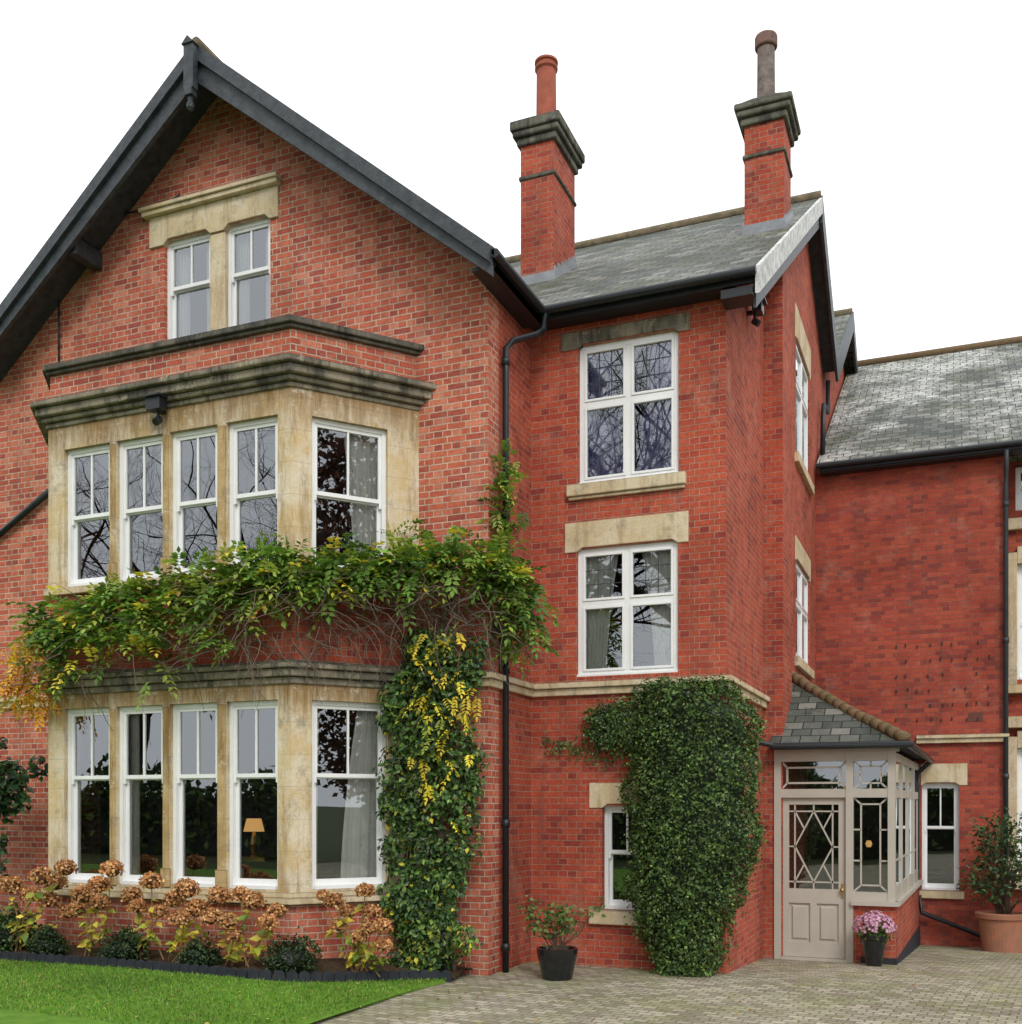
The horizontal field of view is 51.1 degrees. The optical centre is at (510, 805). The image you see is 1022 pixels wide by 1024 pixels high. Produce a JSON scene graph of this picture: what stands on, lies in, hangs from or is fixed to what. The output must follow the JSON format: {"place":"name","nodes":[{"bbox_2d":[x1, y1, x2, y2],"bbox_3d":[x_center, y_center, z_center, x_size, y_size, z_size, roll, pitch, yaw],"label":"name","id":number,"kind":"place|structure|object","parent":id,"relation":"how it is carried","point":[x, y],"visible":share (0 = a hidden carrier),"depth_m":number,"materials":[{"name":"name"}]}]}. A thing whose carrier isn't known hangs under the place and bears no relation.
{"place":"outdoors","nodes":[
{"label":"outdoors","id":0,"kind":"place"},
{"bbox_2d":[0,958,445,1023],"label":"lawn","id":1,"kind":"structure","parent":0,"point":[11,1016],"depth_m":9.92,"materials":[{"name":"green plant"}]},
{"bbox_2d":[2,927,471,979],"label":"flower bed soil","id":2,"kind":"structure","parent":0,"point":[333,965],"depth_m":11.90,"materials":[{"name":"black soil"}]},
{"bbox_2d":[0,901,43,951],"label":"dark shrub","id":3,"kind":"object","parent":2,"relation":"on","point":[6,941],"visible":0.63,"depth_m":12.70,"materials":[{"name":"green plant"}]},
{"bbox_2d":[0,737,47,911],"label":"laurel shrub","id":4,"kind":"object","parent":2,"relation":"on","point":[11,783],"visible":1,"depth_m":13.97,"materials":[{"name":"green plant"}]},
{"bbox_2d":[0,858,78,950],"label":"hydrangea","id":5,"kind":"object","parent":2,"relation":"on","point":[49,880],"visible":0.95,"depth_m":12.51,"materials":[{"name":"brown plant"}]},
{"bbox_2d":[23,921,75,955],"bbox_3d":[-5.333,1.599,12.367,0.567,0.566,0.566,0,0,2],"label":"box ball","id":6,"kind":"object","parent":2,"relation":"on","point":[52,941],"visible":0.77,"depth_m":12.26,"materials":[{"name":"green plant"}]},
{"bbox_2d":[67,859,124,955],"bbox_3d":[-4.720,1.172,12.164,0.588,1.143,0.728,0,0,-26],"label":"hydrangea","id":7,"kind":"object","parent":2,"relation":"on","point":[98,900],"visible":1,"depth_m":12.06,"materials":[{"name":"brown plant"}]},
{"bbox_2d":[89,920,157,961],"bbox_3d":[-4.321,1.607,11.915,0.712,0.632,0.615,0,0,-23],"label":"box ball","id":8,"kind":"object","parent":2,"relation":"on","point":[124,946],"visible":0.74,"depth_m":11.80,"materials":[{"name":"green plant"}]},
{"bbox_2d":[119,871,169,960],"bbox_3d":[-4.064,1.231,11.910,0.746,1.024,0.392,0,0,45],"label":"hydrangea","id":9,"kind":"object","parent":2,"relation":"on","point":[137,904],"visible":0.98,"depth_m":11.87,"materials":[{"name":"brown plant"}]},
{"bbox_2d":[161,877,222,962],"bbox_3d":[-3.526,1.263,11.638,0.500,0.966,1.006,0,0,-39],"label":"hydrangea","id":10,"kind":"object","parent":2,"relation":"on","point":[203,910],"visible":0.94,"depth_m":11.59,"materials":[{"name":"brown plant"}]},
{"bbox_2d":[170,930,226,966],"bbox_3d":[-3.356,1.635,11.527,0.586,0.598,0.625,0,0,23],"label":"box ball","id":11,"kind":"object","parent":2,"relation":"on","point":[201,955],"visible":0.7,"depth_m":11.40,"materials":[{"name":"green plant"}]},
{"bbox_2d":[204,885,287,966],"bbox_3d":[-2.857,1.303,11.357,1.058,0.886,0.580,0,0,23],"label":"hydrangea","id":12,"kind":"object","parent":2,"relation":"on","point":[268,921],"visible":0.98,"depth_m":11.29,"materials":[{"name":"brown plant"}]},
{"bbox_2d":[0,437,560,970],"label":"wisteria vine","id":13,"kind":"object","parent":2,"relation":"on","point":[184,597],"visible":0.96,"depth_m":11.89,"materials":[{"name":"green plant"}]},
{"bbox_2d":[254,926,325,973],"bbox_3d":[-2.305,1.602,11.206,0.712,0.654,0.644,0,0,-31],"label":"box ball","id":14,"kind":"object","parent":2,"relation":"on","point":[297,958],"visible":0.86,"depth_m":11.07,"materials":[{"name":"green plant"}]},
{"bbox_2d":[316,882,393,976],"bbox_3d":[-1.672,1.317,11.357,1.034,1.038,0.499,0,0,41],"label":"hydrangea","id":15,"kind":"object","parent":2,"relation":"on","point":[356,937],"visible":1,"depth_m":11.30,"materials":[{"name":"brown plant"}]},
{"bbox_2d":[0,0,1021,360],"label":"sky","id":16,"kind":"structure","parent":0,"point":[909,112],"materials":[{"name":"white"}]},
{"bbox_2d":[311,945,1021,1023],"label":"driveway paving","id":17,"kind":"structure","parent":0,"point":[648,998],"depth_m":10.91,"materials":[{"name":"beige stone"}]},
{"bbox_2d":[515,895,605,980],"bbox_3d":[0.538,1.468,11.968,0.880,0.964,0.963,0,0,-24],"label":"potted geranium","id":18,"kind":"object","parent":17,"relation":"on","point":[556,961],"visible":1,"depth_m":11.93,"materials":[{"name":"green plant"}]},
{"bbox_2d":[851,910,896,966],"bbox_3d":[4.796,1.746,14.092,0.574,0.736,0.550,0,0,23],"label":"potted chrysanthemum","id":19,"kind":"object","parent":17,"relation":"on","point":[874,941],"visible":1,"depth_m":13.98,"materials":[{"name":"pink plant"}]},
{"bbox_2d":[956,807,1021,952],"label":"potted camellia","id":20,"kind":"object","parent":17,"relation":"on","point":[1000,927],"visible":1,"depth_m":17.29,"materials":[{"name":"plant"}]},
{"bbox_3d":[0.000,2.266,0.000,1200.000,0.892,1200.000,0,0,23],"label":"ground","id":21,"kind":"structure","parent":0,"visible":0},
{"bbox_2d":[0,951,451,982],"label":"lawn edging","id":22,"kind":"object","parent":21,"relation":"on","point":[279,975],"visible":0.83,"depth_m":11.38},
{"bbox_2d":[0,30,1021,975],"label":"brick house","id":23,"kind":"structure","parent":21,"relation":"on","point":[232,302],"depth_m":13.37,"materials":[{"name":"brick"}]},
{"bbox_2d":[68,708,109,882],"bbox_3d":[-5.092,-0.120,13.016,0.714,2.120,0.130,0,0,23],"label":"window","id":24,"kind":"structure","parent":23,"relation":"in","point":[73,714],"depth_m":13.10,"materials":[{"name":"white paint"}]},
{"bbox_2d":[68,444,109,586],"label":"window","id":25,"kind":"structure","parent":23,"relation":"in","point":[74,520],"depth_m":13.09,"materials":[{"name":"white paint"}]},
{"bbox_2d":[120,705,162,884],"bbox_3d":[-4.336,-0.120,12.743,0.697,2.120,0.204,0,0,23],"label":"window","id":26,"kind":"structure","parent":23,"relation":"in","point":[129,784],"depth_m":12.82,"materials":[{"name":"white paint"}]},
{"bbox_2d":[120,436,162,580],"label":"window","id":27,"kind":"structure","parent":23,"relation":"in","point":[126,513],"depth_m":12.79,"materials":[{"name":"white paint"}]},
{"bbox_2d":[167,233,210,339],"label":"window","id":28,"kind":"structure","parent":23,"relation":"in","point":[179,297],"depth_m":14.02,"materials":[{"name":"white paint"}]},
{"bbox_2d":[173,703,216,886],"bbox_3d":[-3.622,-0.120,12.407,0.679,2.120,0.130,0,0,23],"label":"window","id":29,"kind":"structure","parent":23,"relation":"in","point":[178,776],"depth_m":12.48,"materials":[{"name":"white paint"}]},
{"bbox_2d":[173,427,216,573],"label":"window","id":30,"kind":"structure","parent":23,"relation":"in","point":[179,506],"depth_m":12.48,"materials":[{"name":"white paint"}]},
{"bbox_2d":[228,218,269,326],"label":"window","id":31,"kind":"structure","parent":23,"relation":"in","point":[239,282],"depth_m":13.65,"materials":[{"name":"white paint"}]},
{"bbox_2d":[230,700,277,889],"bbox_3d":[-2.872,-0.120,12.096,0.695,2.120,0.130,0,0,23],"label":"window","id":32,"kind":"structure","parent":23,"relation":"in","point":[235,778],"depth_m":12.17,"materials":[{"name":"white paint"}]},
{"bbox_2d":[230,416,277,567],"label":"window","id":33,"kind":"structure","parent":23,"relation":"in","point":[236,498],"depth_m":12.17,"materials":[{"name":"white paint"}]},
{"bbox_2d":[241,818,276,861],"bbox_3d":[-3.183,0.420,13.226,0.600,0.520,0.400,0,0,23],"label":"table lamp","id":34,"kind":"object","parent":23,"relation":"on","point":[253,825],"visible":0.96,"depth_m":13.14,"materials":[{"name":"beige fabric"}]},
{"bbox_2d":[312,700,385,888],"bbox_3d":[-1.891,-0.120,12.256,0.907,2.120,0.204,0,0,-29],"label":"window","id":35,"kind":"structure","parent":23,"relation":"in","point":[360,862],"depth_m":12.39,"materials":[{"name":"white paint"}]},
{"bbox_2d":[312,418,385,567],"bbox_3d":[-1.891,-3.510,12.256,0.907,1.680,0.204,0,0,-29],"label":"window","id":36,"kind":"structure","parent":23,"relation":"in","point":[365,448],"depth_m":12.39,"materials":[{"name":"white paint"}]},
{"bbox_2d":[372,624,494,972],"bbox_3d":[-0.918,-0.008,12.040,1.469,4.139,0.521,0,0,23],"label":"ivy","id":37,"kind":"object","parent":23,"relation":"attached to","point":[430,937],"visible":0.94,"depth_m":11.95,"materials":[{"name":"green plant"}]},
{"bbox_2d":[605,806,645,909],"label":"window","id":38,"kind":"structure","parent":23,"relation":"in","point":[610,903],"depth_m":13.16,"materials":[{"name":"white paint"}]},
{"bbox_2d":[577,541,677,676],"bbox_3d":[1.439,-2.380,13.056,1.292,1.580,0.184,0,0,23],"label":"window","id":39,"kind":"structure","parent":23,"relation":"in","point":[597,567],"depth_m":13.02,"materials":[{"name":"white paint"}]},
{"bbox_2d":[579,331,677,483],"bbox_3d":[1.452,-4.820,13.050,1.278,1.720,0.184,0,0,23],"label":"window","id":40,"kind":"structure","parent":23,"relation":"in","point":[602,455],"depth_m":13.02,"materials":[{"name":"white paint"}]},
{"bbox_2d":[796,563,807,663],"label":"window","id":41,"kind":"structure","parent":23,"relation":"in","point":[801,581],"depth_m":17.69,"materials":[{"name":"white paint"}]},
{"bbox_2d":[796,345,807,470],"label":"window","id":42,"kind":"structure","parent":23,"relation":"in","point":[801,376],"depth_m":17.69,"materials":[{"name":"white paint"}]},
{"bbox_2d":[783,798,845,958],"bbox_3d":[4.175,0.995,14.742,0.854,2.200,0.145,0,0,23],"label":"door","id":43,"kind":"structure","parent":23,"relation":"in","point":[814,920],"depth_m":14.76,"materials":[{"name":"beige paint"}]},
{"bbox_2d":[865,785,871,846],"bbox_3d":[5.477,0.159,16.349,0.100,0.950,0.100,0,0,23],"label":"pendant lamp","id":44,"kind":"object","parent":23,"relation":"hanging from","point":[868,843],"visible":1,"depth_m":16.35,"materials":[{"name":"beige"}]},
{"bbox_2d":[922,783,958,890],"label":"window","id":45,"kind":"structure","parent":23,"relation":"in","point":[925,886],"depth_m":18.62,"materials":[{"name":"white paint"}]},
{"bbox_2d":[1016,467,1021,510],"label":"window","id":46,"kind":"structure","parent":23,"relation":"in","point":[1018,470],"depth_m":18.65,"materials":[{"name":"white paint"}]},
{"bbox_2d":[1017,565,1021,679],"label":"window","id":47,"kind":"structure","parent":23,"relation":"in","point":[1019,567],"depth_m":18.65,"materials":[{"name":"white paint"}]},
{"bbox_2d":[1017,748,1021,873],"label":"window","id":48,"kind":"structure","parent":23,"relation":"in","point":[1019,750],"depth_m":18.65,"materials":[{"name":"white paint"}]},
{"bbox_2d":[540,673,772,978],"bbox_3d":[1.679,0.238,12.803,2.848,3.601,1.560,0,0,23],"label":"ivy","id":49,"kind":"object","parent":21,"relation":"on","point":[692,782],"visible":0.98,"depth_m":12.17,"materials":[{"name":"green plant"}]}
]}

